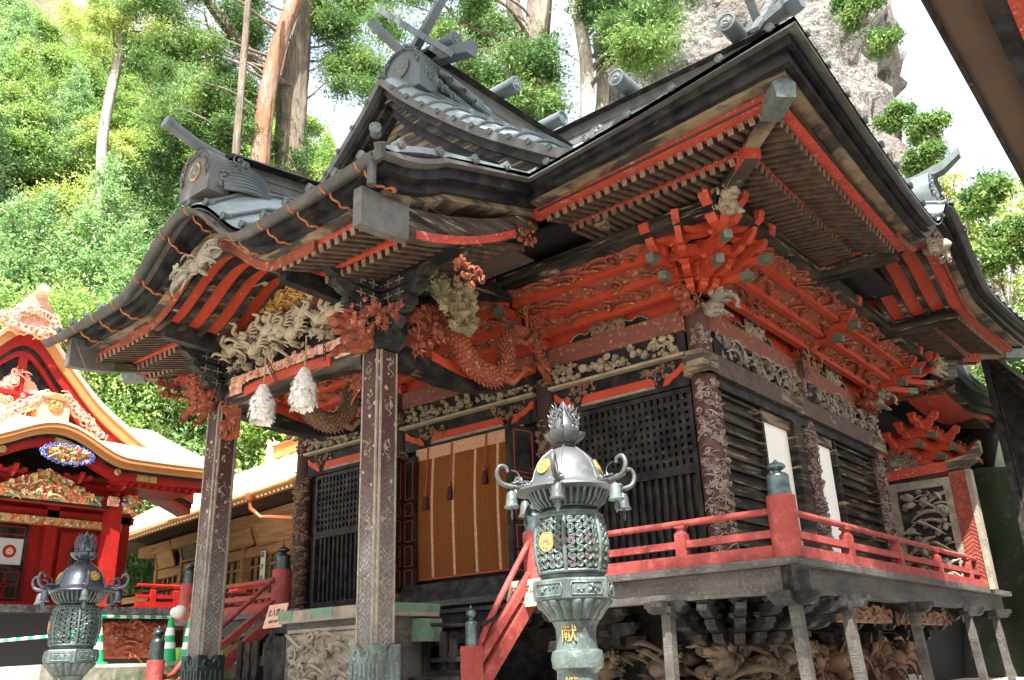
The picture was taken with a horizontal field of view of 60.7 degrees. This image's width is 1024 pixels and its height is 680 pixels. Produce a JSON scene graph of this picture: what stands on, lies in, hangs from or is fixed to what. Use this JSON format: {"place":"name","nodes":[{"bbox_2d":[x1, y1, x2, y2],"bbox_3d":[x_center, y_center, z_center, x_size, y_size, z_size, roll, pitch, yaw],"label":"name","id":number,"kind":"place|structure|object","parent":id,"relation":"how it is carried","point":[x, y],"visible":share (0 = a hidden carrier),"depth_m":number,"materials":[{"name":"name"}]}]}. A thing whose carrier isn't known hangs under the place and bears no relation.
{"place":"outdoors","nodes":[
{"label":"outdoors","id":0,"kind":"place"},
{"bbox_2d":[0,284,237,666],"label":"red shrine building","id":1,"kind":"structure","parent":0,"point":[77,455],"depth_m":18.56,"materials":[{"name":"paint"}]},
{"bbox_2d":[0,522,29,600],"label":"door","id":2,"kind":"structure","parent":1,"relation":"in","point":[13,537],"depth_m":17.86,"materials":[{"name":"black paint"}]},
{"bbox_2d":[67,545,90,567],"bbox_3d":[-9.346,4.899,18.825,0.052,1.143,0.815,-18,-25,36],"label":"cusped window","id":3,"kind":"structure","parent":1,"relation":"in","point":[71,560],"depth_m":18.76,"materials":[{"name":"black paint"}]},
{"bbox_2d":[5,0,246,229],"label":"hillside","id":4,"kind":"structure","parent":0,"point":[45,3],"depth_m":86.40,"materials":[{"name":"plant"}]},
{"bbox_2d":[0,110,41,237],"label":"dark cedar","id":5,"kind":"object","parent":4,"relation":"on","point":[4,161],"visible":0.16,"depth_m":48.05,"materials":[{"name":"green plant"}]},
{"bbox_2d":[0,0,46,46],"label":"conifer tree","id":6,"kind":"object","parent":4,"relation":"on","point":[3,4],"visible":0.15,"depth_m":73.44,"materials":[{"name":"green plant"}]},
{"bbox_2d":[0,41,54,188],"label":"conifer tree","id":7,"kind":"object","parent":4,"relation":"on","point":[23,170],"visible":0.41,"depth_m":56.67,"materials":[{"name":"green plant"}]},
{"bbox_2d":[0,0,56,116],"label":"conifer tree","id":8,"kind":"object","parent":4,"relation":"on","point":[20,12],"visible":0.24,"depth_m":65.36,"materials":[{"name":"green plant"}]},
{"bbox_2d":[9,6,73,67],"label":"broadleaf tree","id":9,"kind":"object","parent":4,"relation":"on","point":[51,30],"visible":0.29,"depth_m":73.25,"materials":[{"name":"green plant"}]},
{"bbox_2d":[0,31,92,190],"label":"conifer tree","id":10,"kind":"object","parent":4,"relation":"on","point":[30,84],"visible":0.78,"depth_m":57.41,"materials":[{"name":"green plant"}]},
{"bbox_2d":[18,33,99,118],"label":"broadleaf tree","id":11,"kind":"object","parent":4,"relation":"on","point":[55,48],"visible":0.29,"depth_m":66.23,"materials":[{"name":"green plant"}]},
{"bbox_2d":[24,60,108,186],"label":"conifer tree","id":12,"kind":"object","parent":4,"relation":"on","point":[77,85],"visible":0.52,"depth_m":60.26,"materials":[{"name":"green plant"}]},
{"bbox_2d":[0,182,141,577],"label":"tall conifer","id":13,"kind":"object","parent":4,"relation":"on","point":[10,263],"visible":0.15,"depth_m":36.62,"materials":[{"name":"green plant"}]},
{"bbox_2d":[8,164,133,268],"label":"broadleaf tree","id":14,"kind":"object","parent":4,"relation":"on","point":[67,199],"visible":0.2,"depth_m":50.82,"materials":[{"name":"green plant"}]},
{"bbox_2d":[0,185,153,417],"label":"tall conifer","id":15,"kind":"object","parent":4,"relation":"on","point":[41,219],"visible":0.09,"depth_m":38.17,"materials":[{"name":"green plant"}]},
{"bbox_2d":[61,0,115,53],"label":"conifer tree","id":16,"kind":"object","parent":4,"relation":"on","point":[78,43],"visible":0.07,"depth_m":76.96,"materials":[{"name":"green plant"}]},
{"bbox_2d":[0,268,178,588],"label":"tall broadleaf","id":17,"kind":"object","parent":4,"relation":"on","point":[75,311],"visible":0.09,"depth_m":33.80,"materials":[{"name":"green plant"}]},
{"bbox_2d":[43,45,140,128],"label":"broadleaf tree","id":18,"kind":"object","parent":4,"relation":"on","point":[101,82],"visible":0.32,"depth_m":66.79,"materials":[{"name":"green plant"}]},
{"bbox_2d":[54,108,154,191],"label":"broadleaf tree","id":19,"kind":"object","parent":4,"relation":"on","point":[123,137],"visible":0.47,"depth_m":59.41,"materials":[{"name":"green plant"}]},
{"bbox_2d":[12,256,206,591],"bbox_3d":[-15.496,3.506,36.473,13.656,16.418,12.686,-12,-22,24],"label":"tall broadleaf","id":20,"kind":"object","parent":4,"relation":"on","point":[92,382],"visible":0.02,"depth_m":33.46,"materials":[{"name":"green plant"}]},
{"bbox_2d":[20,140,203,501],"bbox_3d":[-18.410,0.750,38.444,16.346,21.843,16.375,17,-27,-41],"label":"tall conifer","id":21,"kind":"object","parent":4,"relation":"on","point":[93,219],"visible":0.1,"depth_m":39.54,"materials":[{"name":"green plant"}]},
{"bbox_2d":[82,39,152,150],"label":"conifer tree","id":22,"kind":"object","parent":4,"relation":"on","point":[128,96],"visible":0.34,"depth_m":67.69,"materials":[{"name":"green plant"}]},
{"bbox_2d":[67,93,177,193],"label":"conifer tree","id":23,"kind":"object","parent":4,"relation":"on","point":[131,125],"visible":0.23,"depth_m":62.02,"materials":[{"name":"green plant"}]},
{"bbox_2d":[56,126,192,295],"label":"dark cedar","id":24,"kind":"object","parent":4,"relation":"on","point":[163,160],"visible":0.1,"depth_m":47.26,"materials":[{"name":"green plant"}]},
{"bbox_2d":[3,63,250,221],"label":"undergrowth","id":25,"kind":"object","parent":4,"relation":"on","point":[34,195],"visible":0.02,"depth_m":56.60,"materials":[{"name":"green plant"}]},
{"bbox_2d":[43,0,213,293],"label":"pine tree","id":26,"kind":"object","parent":4,"relation":"on","point":[74,23],"visible":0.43,"depth_m":45.57,"materials":[{"name":"green plant"}]},
{"bbox_2d":[102,33,154,96],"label":"conifer tree","id":27,"kind":"object","parent":4,"relation":"on","point":[139,89],"visible":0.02,"depth_m":76.52,"materials":[{"name":"green plant"}]},
{"bbox_2d":[64,210,204,588],"bbox_3d":[-16.519,3.355,35.633,15.065,20.096,15.038,7,-22,-24],"label":"tall conifer","id":28,"kind":"object","parent":4,"relation":"on","point":[134,249],"visible":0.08,"depth_m":37.15,"materials":[{"name":"green plant"}]},
{"bbox_2d":[118,174,175,237],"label":"broadleaf tree","id":29,"kind":"object","parent":4,"relation":"on","point":[144,202],"depth_m":52.82,"materials":[{"name":"green plant"}]},
{"bbox_2d":[62,182,244,451],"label":"dark cedar","id":30,"kind":"object","parent":4,"relation":"on","point":[177,205],"depth_m":41.69,"materials":[{"name":"green plant"}]},
{"bbox_2d":[127,25,183,105],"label":"broadleaf tree","id":31,"kind":"object","parent":4,"relation":"on","point":[144,81],"visible":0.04,"depth_m":80.63,"materials":[{"name":"green plant"}]},
{"bbox_2d":[143,57,184,101],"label":"conifer tree","id":32,"kind":"object","parent":4,"relation":"on","point":[160,87],"visible":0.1,"depth_m":78.53,"materials":[{"name":"green plant"}]},
{"bbox_2d":[137,87,213,186],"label":"conifer tree","id":33,"kind":"object","parent":4,"relation":"on","point":[190,153],"visible":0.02,"depth_m":62.57,"materials":[{"name":"green plant"}]},
{"bbox_2d":[153,56,202,98],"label":"conifer tree","id":34,"kind":"object","parent":4,"relation":"on","point":[189,71],"visible":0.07,"depth_m":77.53,"materials":[{"name":"green plant"}]},
{"bbox_2d":[107,127,251,412],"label":"dark cedar","id":35,"kind":"object","parent":4,"relation":"on","point":[221,147],"visible":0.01,"depth_m":46.46,"materials":[{"name":"green plant"}]},
{"bbox_2d":[122,398,239,594],"bbox_3d":[-12.595,7.442,34.685,8.303,12.370,9.046,10,-24,-30],"label":"conifer tree","id":36,"kind":"object","parent":4,"relation":"on","point":[126,590],"visible":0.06,"depth_m":32.43,"materials":[{"name":"green plant"}]},
{"bbox_2d":[124,153,257,444],"bbox_3d":[-12.982,0.263,41.504,15.379,20.100,16.999,3,-21,-13],"label":"dark cedar","id":37,"kind":"object","parent":4,"relation":"on","point":[189,420],"depth_m":34.60,"materials":[{"name":"green plant"}]},
{"bbox_2d":[105,386,277,566],"bbox_3d":[-14.094,3.327,37.865,13.755,18.348,13.730,-11,-22,22],"label":"tall conifer","id":38,"kind":"object","parent":4,"relation":"on","point":[168,418],"depth_m":34.74,"materials":[{"name":"green plant"}]},
{"bbox_2d":[94,0,302,164],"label":"cedar tree","id":39,"kind":"object","parent":4,"relation":"on","point":[214,105],"visible":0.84,"depth_m":46.07,"materials":[{"name":"green plant"}]},
{"bbox_2d":[133,409,283,526],"bbox_3d":[-11.736,3.767,37.328,11.769,15.727,11.790,6,-22,-22],"label":"tall conifer","id":40,"kind":"object","parent":4,"relation":"on","point":[196,448],"visible":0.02,"depth_m":34.18,"materials":[{"name":"green plant"}]},
{"bbox_2d":[144,421,286,511],"bbox_3d":[-10.329,4.007,37.335,11.135,14.853,11.115,6,-22,-20],"label":"tall conifer","id":41,"kind":"object","parent":4,"relation":"on","point":[251,461],"visible":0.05,"depth_m":34.28,"materials":[{"name":"green plant"}]},
{"bbox_2d":[139,385,292,465],"bbox_3d":[-11.371,4.743,37.244,11.055,13.291,10.269,15,-27,-39],"label":"tall broadleaf","id":42,"kind":"object","parent":4,"relation":"on","point":[164,435],"visible":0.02,"depth_m":34.50,"materials":[{"name":"green plant"}]},
{"bbox_2d":[232,0,251,154],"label":"cedar tree","id":43,"kind":"object","parent":4,"relation":"on","point":[236,143],"visible":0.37,"depth_m":41.24,"materials":[{"name":"brown plant"}]},
{"bbox_2d":[189,421,294,472],"bbox_3d":[-8.302,5.863,35.693,9.577,11.355,8.589,0,-20,-5],"label":"broadleaf tree","id":44,"kind":"object","parent":4,"relation":"on","point":[250,431],"visible":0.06,"depth_m":33.84,"materials":[{"name":"green plant"}]},
{"bbox_2d":[202,433,286,471],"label":"broadleaf tree","id":45,"kind":"object","parent":4,"relation":"on","point":[263,457],"depth_m":32.60,"materials":[{"name":"green plant"}]},
{"bbox_2d":[241,99,326,180],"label":"dark cedar","id":46,"kind":"object","parent":4,"relation":"on","point":[298,156],"visible":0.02,"depth_m":47.18,"materials":[{"name":"green plant"}]},
{"bbox_2d":[204,0,427,176],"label":"cedar tree","id":47,"kind":"object","parent":4,"relation":"on","point":[344,63],"visible":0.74,"depth_m":50.19,"materials":[{"name":"brown plant"}]},
{"bbox_2d":[306,110,335,163],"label":"broadleaf tree","id":48,"kind":"object","parent":4,"relation":"on","point":[315,124],"visible":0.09,"depth_m":82.34,"materials":[{"name":"green plant"}]},
{"bbox_2d":[312,129,341,175],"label":"conifer tree","id":49,"kind":"object","parent":4,"relation":"on","point":[329,151],"visible":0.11,"depth_m":74.47,"materials":[{"name":"green plant"}]},
{"bbox_2d":[901,165,1023,294],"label":"sapling tree","id":50,"kind":"object","parent":4,"relation":"on","point":[948,195],"visible":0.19,"depth_m":28.05,"materials":[{"name":"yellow plant"}]},
{"bbox_2d":[0,660,261,679],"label":"stone terrace","id":51,"kind":"structure","parent":0,"point":[33,672],"depth_m":11.85,"materials":[{"name":"stone"}]},
{"bbox_2d":[93,616,107,663],"bbox_3d":[-5.969,4.312,12.569,0.361,0.674,0.361,-18,-25,36],"label":"traffic cone","id":52,"kind":"object","parent":51,"relation":"on","point":[99,645],"visible":0.34,"depth_m":12.49,"materials":[{"name":"green plastic"}]},
{"bbox_2d":[102,615,170,618],"bbox_3d":[-5.731,4.239,13.379,0.044,0.084,1.552,-9,-21,17],"label":"striped bar","id":53,"kind":"object","parent":52,"relation":"on","point":[136,616],"visible":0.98,"depth_m":13.33,"materials":[{"name":"green plastic"}]},
{"bbox_2d":[164,617,175,662],"bbox_3d":[-5.470,4.790,13.957,0.380,0.710,0.380,-18,-25,36],"label":"traffic cone","id":54,"kind":"object","parent":51,"relation":"on","point":[169,649],"visible":0.66,"depth_m":13.88,"materials":[{"name":"green plastic"}]},
{"bbox_2d":[170,605,186,618],"bbox_3d":[-5.380,4.380,14.085,0.234,0.220,0.294,8,-23,-26],"label":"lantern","id":55,"kind":"object","parent":54,"relation":"on","point":[178,612],"visible":1,"depth_m":14.00,"materials":[{"name":"white fabric"}]},
{"bbox_2d":[175,618,189,661],"bbox_3d":[-5.098,4.733,13.789,0.361,0.674,0.361,-18,-25,36],"label":"traffic cone","id":56,"kind":"object","parent":51,"relation":"on","point":[184,648],"visible":0.36,"depth_m":13.69,"materials":[{"name":"green plastic"}]},
{"bbox_2d":[121,437,297,659],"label":"timber hall","id":57,"kind":"structure","parent":51,"relation":"on","point":[263,491],"depth_m":23.81,"materials":[{"name":"brown wood"}]},
{"bbox_2d":[152,541,175,569],"bbox_3d":[-10.680,6.610,26.799,0.294,0.721,1.360,16,-27,-40],"label":"votive tablet","id":58,"kind":"object","parent":57,"relation":"attached to","point":[165,559],"visible":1,"depth_m":26.78,"materials":[{"name":"wood"}]},
{"bbox_2d":[161,575,177,594],"bbox_3d":[-10.430,7.960,26.638,0.115,1.427,1.935,16,-27,-40],"label":"window","id":59,"kind":"structure","parent":57,"relation":"in","point":[173,580],"depth_m":26.85,"materials":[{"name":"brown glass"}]},
{"bbox_2d":[177,532,197,562],"bbox_3d":[-9.331,6.038,25.437,0.256,0.702,1.560,16,-27,-40],"label":"votive tablet","id":60,"kind":"object","parent":57,"relation":"attached to","point":[187,553],"visible":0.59,"depth_m":25.60,"materials":[{"name":"wood"}]},
{"bbox_2d":[224,561,239,604],"bbox_3d":[-7.732,6.845,23.903,0.115,1.427,1.935,16,-27,-40],"label":"window","id":61,"kind":"structure","parent":57,"relation":"in","point":[233,569],"depth_m":23.87,"materials":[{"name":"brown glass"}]},
{"bbox_2d":[228,516,254,550],"bbox_3d":[-7.377,5.206,23.463,0.301,0.740,1.560,16,-27,-40],"label":"votive tablet","id":62,"kind":"object","parent":57,"relation":"attached to","point":[241,539],"visible":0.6,"depth_m":23.32,"materials":[{"name":"wood"}]},
{"bbox_2d":[259,551,265,592],"bbox_3d":[-6.367,5.940,22.272,0.036,1.100,0.220,16,-27,-40],"label":"paper strip sign","id":63,"kind":"object","parent":57,"relation":"attached to","point":[262,566],"visible":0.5,"depth_m":22.31,"materials":[{"name":"white"}]},
{"bbox_2d":[247,552,278,603],"bbox_3d":[-6.316,6.260,22.467,0.115,1.427,1.935,16,-27,-40],"label":"window","id":64,"kind":"structure","parent":57,"relation":"in","point":[253,564],"depth_m":22.76,"materials":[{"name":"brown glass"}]},
{"bbox_2d":[251,510,292,545],"bbox_3d":[-5.720,4.645,21.743,0.254,0.608,2.860,16,-27,-40],"label":"votive tablet","id":65,"kind":"object","parent":57,"relation":"attached to","point":[273,531],"visible":0.53,"depth_m":22.09,"materials":[{"name":"wood"}]},
{"bbox_2d":[176,644,259,660],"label":"mossy kerb","id":66,"kind":"structure","parent":51,"relation":"on","point":[223,652],"depth_m":13.85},
{"bbox_3d":[-6.009,4.320,11.917,0.380,0.710,0.380,-18,-25,36],"label":"traffic cone","id":67,"kind":"object","parent":51,"relation":"on","visible":0},
{"bbox_2d":[0,633,68,641],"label":"striped bar","id":68,"kind":"object","parent":67,"relation":"attached to","point":[24,638],"visible":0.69,"depth_m":12.72,"materials":[{"name":"green plastic"}]},
{"bbox_2d":[351,0,597,130],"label":"cedar tree","id":69,"kind":"object","parent":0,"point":[530,60],"visible":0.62,"depth_m":28.95,"materials":[{"name":"green plant"}]},
{"bbox_2d":[68,0,1023,304],"label":"sky","id":70,"kind":"structure","parent":0,"point":[934,79],"materials":[{"name":"white"}]},
{"bbox_2d":[552,0,704,117],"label":"cedar tree","id":71,"kind":"object","parent":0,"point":[646,43],"visible":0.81,"depth_m":27.15,"materials":[{"name":"green plant"}]},
{"bbox_2d":[606,0,1011,378],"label":"cliff","id":72,"kind":"structure","parent":0,"point":[873,87],"depth_m":37.74,"materials":[{"name":"stone"}]},
{"bbox_2d":[823,0,888,42],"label":"cliff shrub","id":73,"kind":"object","parent":72,"relation":"on","point":[851,17],"visible":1,"depth_m":32.84,"materials":[{"name":"green plant"}]},
{"bbox_2d":[861,23,906,63],"bbox_3d":[13.627,-10.975,32.209,1.708,1.438,1.485,-18,-25,36],"label":"cliff shrub","id":74,"kind":"object","parent":72,"relation":"attached to","point":[880,41],"visible":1,"depth_m":32.00,"materials":[{"name":"green plant"}]},
{"bbox_2d":[868,95,918,136],"bbox_3d":[13.173,-7.597,30.001,1.694,1.384,1.279,-1,-20,-2],"label":"cliff shrub","id":75,"kind":"object","parent":72,"relation":"on","point":[890,120],"visible":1,"depth_m":29.86,"materials":[{"name":"green plant"}]},
{"bbox_2d":[898,135,950,179],"bbox_3d":[13.276,-5.822,28.189,1.824,1.328,1.527,-18,-25,36],"label":"cliff shrub","id":76,"kind":"object","parent":72,"relation":"on","point":[927,154],"visible":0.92,"depth_m":28.02,"materials":[{"name":"green plant"}]},
{"bbox_2d":[902,106,956,148],"bbox_3d":[14.043,-7.215,29.361,1.821,1.646,1.368,-18,-25,36],"label":"cliff shrub","id":77,"kind":"object","parent":72,"relation":"on","point":[918,128],"visible":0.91,"depth_m":29.19,"materials":[{"name":"green plant"}]},
{"bbox_2d":[950,422,1004,467],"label":"wall","id":78,"kind":"structure","parent":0,"point":[992,455],"depth_m":21.22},
{"bbox_2d":[954,198,1023,377],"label":"sapling tree","id":79,"kind":"object","parent":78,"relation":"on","point":[997,285],"visible":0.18,"depth_m":25.52,"materials":[{"name":"green plant"}]},
{"bbox_2d":[971,346,1023,385],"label":"cliff shrub","id":80,"kind":"object","parent":78,"relation":"on","point":[1018,366],"visible":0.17,"depth_m":21.34,"materials":[{"name":"green plant"}]},
{"bbox_2d":[989,177,1023,314],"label":"sapling tree","id":81,"kind":"object","parent":78,"relation":"on","point":[1018,204],"visible":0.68,"depth_m":23.55,"materials":[{"name":"green plant"}]},
{"bbox_2d":[947,165,1019,229],"bbox_3d":[14.199,-4.259,25.924,1.643,1.916,2.153,5,-21,-17],"label":"cliff shrub","id":82,"kind":"object","parent":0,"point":[989,188],"visible":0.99,"depth_m":25.67,"materials":[{"name":"green plant"}]},
{"bbox_2d":[971,209,1023,280],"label":"cliff shrub","id":83,"kind":"object","parent":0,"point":[997,256],"visible":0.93,"depth_m":23.97,"materials":[{"name":"green plant"}]},
{"label":"ground","id":84,"kind":"structure","parent":0,"visible":0},
{"bbox_2d":[31,531,129,679],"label":"bronze lantern","id":85,"kind":"object","parent":84,"relation":"on","point":[78,586],"visible":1,"depth_m":8.71,"materials":[{"name":"metal"}]},
{"bbox_2d":[495,401,635,679],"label":"bronze lantern","id":86,"kind":"object","parent":84,"relation":"on","point":[572,486],"visible":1,"depth_m":5.48,"materials":[{"name":"metal"}]},
{"bbox_2d":[921,0,1023,185],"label":"gate hall eaves","id":87,"kind":"object","parent":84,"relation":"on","point":[983,40],"visible":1,"depth_m":6.16,"materials":[{"name":"black paint"}]},
{"bbox_2d":[954,677,1023,679],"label":"stone platform","id":88,"kind":"structure","parent":84,"relation":"on","point":[1005,678],"depth_m":17.40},
{"bbox_2d":[82,664,243,679],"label":"stone steps","id":89,"kind":"structure","parent":88,"relation":"on","point":[122,673],"depth_m":12.00,"materials":[{"name":"stone"}]},
{"bbox_2d":[235,640,260,679],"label":"picket barrier","id":90,"kind":"object","parent":88,"relation":"on","point":[247,662],"visible":1,"depth_m":12.06,"materials":[{"name":"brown wood"}]},
{"bbox_2d":[263,636,285,679],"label":"picket barrier","id":91,"kind":"object","parent":88,"relation":"on","point":[274,662],"visible":0.89,"depth_m":11.70,"materials":[{"name":"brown wood"}]},
{"bbox_2d":[278,602,441,679],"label":"offering box","id":92,"kind":"object","parent":88,"relation":"on","point":[319,641],"visible":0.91,"depth_m":10.09,"materials":[{"name":"grey wood"}]},
{"bbox_2d":[439,631,459,670],"bbox_3d":[-0.708,3.836,9.950,0.280,0.980,0.065,-18,-25,36],"label":"picket barrier","id":93,"kind":"object","parent":88,"relation":"on","point":[452,651],"visible":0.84,"depth_m":10.02,"materials":[{"name":"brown wood"}]},
{"bbox_2d":[423,616,495,676],"bbox_3d":[-0.661,3.683,9.732,1.290,1.112,0.060,-18,-25,36],"label":"trestle stand","id":94,"kind":"object","parent":88,"relation":"on","point":[427,672],"visible":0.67,"depth_m":9.89,"materials":[{"name":"black paint"}]},
{"bbox_2d":[42,0,1023,679],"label":"shrine hall","id":95,"kind":"structure","parent":88,"relation":"on","point":[728,300],"depth_m":11.34,"materials":[{"name":"red wood"}]},
{"bbox_2d":[228,584,271,604],"bbox_3d":[-4.828,5.175,17.785,0.136,0.506,4.144,16,-27,-40],"label":"red walkway rail","id":96,"kind":"object","parent":95,"relation":"attached to","point":[247,589],"visible":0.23,"depth_m":18.61,"materials":[{"name":"paint"}]},
{"bbox_2d":[247,353,276,426],"bbox_3d":[-3.134,0.619,11.049,0.356,0.939,0.372,-4,-20,4],"label":"paper streamer","id":97,"kind":"object","parent":95,"relation":"hanging from","point":[263,405],"visible":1,"depth_m":10.87,"materials":[{"name":"white paper"}]},
{"bbox_2d":[262,603,288,650],"bbox_3d":[-3.249,3.912,11.899,0.165,0.610,0.512,15,-26,-39],"label":"no entry sign","id":98,"kind":"object","parent":95,"relation":"on","point":[271,621],"visible":0.94,"depth_m":11.95,"materials":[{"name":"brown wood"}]},
{"bbox_2d":[288,335,318,414],"bbox_3d":[-2.506,0.397,10.559,0.389,0.968,0.368,-18,-25,36],"label":"paper streamer","id":99,"kind":"object","parent":95,"relation":"hanging from","point":[302,395],"visible":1,"depth_m":10.39,"materials":[{"name":"white paper"}]},
{"bbox_2d":[395,457,402,592],"bbox_3d":[-1.861,2.859,13.672,0.069,2.100,0.503,-10,-22,20],"label":"folding door","id":100,"kind":"structure","parent":95,"relation":"in","point":[399,467],"depth_m":13.78,"materials":[{"name":"black paint"}]},
{"bbox_2d":[402,456,417,586],"bbox_3d":[-1.613,2.903,13.817,0.321,2.100,0.067,-21,-27,41],"label":"folding door","id":101,"kind":"structure","parent":95,"relation":"in","point":[409,511],"depth_m":13.78,"materials":[{"name":"black paint"}]},
{"bbox_2d":[416,425,523,581],"bbox_3d":[-0.683,2.481,13.163,2.230,2.068,0.146,-18,-25,36],"label":"bamboo blind","id":102,"kind":"object","parent":95,"relation":"hanging from","point":[462,520],"visible":0.79,"depth_m":13.24,"materials":[{"name":"wood"}]},
{"bbox_2d":[505,424,521,578],"bbox_3d":[0.080,2.251,12.227,0.050,2.100,0.506,-13,-23,28],"label":"folding door","id":103,"kind":"structure","parent":95,"relation":"in","point":[506,432],"depth_m":11.95,"materials":[{"name":"black paint"}]},
{"bbox_2d":[507,423,538,576],"bbox_3d":[0.166,2.218,12.149,0.487,2.100,0.068,15,-26,-39],"label":"folding door","id":104,"kind":"structure","parent":95,"relation":"in","point":[521,439],"depth_m":12.26,"materials":[{"name":"black paint"}]},
{"bbox_2d":[507,578,540,607],"bbox_3d":[0.115,3.113,10.197,0.165,0.610,0.512,15,-26,-39],"label":"no entry sign","id":105,"kind":"object","parent":95,"relation":"on","point":[527,599],"visible":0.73,"depth_m":10.21,"materials":[{"name":"white wood"}]},
{"bbox_2d":[876,359,1023,679],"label":"sanctuary","id":106,"kind":"structure","parent":88,"relation":"on","point":[924,425],"depth_m":17.96,"materials":[{"name":"red wood"}]},
{"bbox_2d":[963,467,1023,677],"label":"wall","id":107,"kind":"structure","parent":84,"relation":"on","point":[1003,531],"depth_m":19.03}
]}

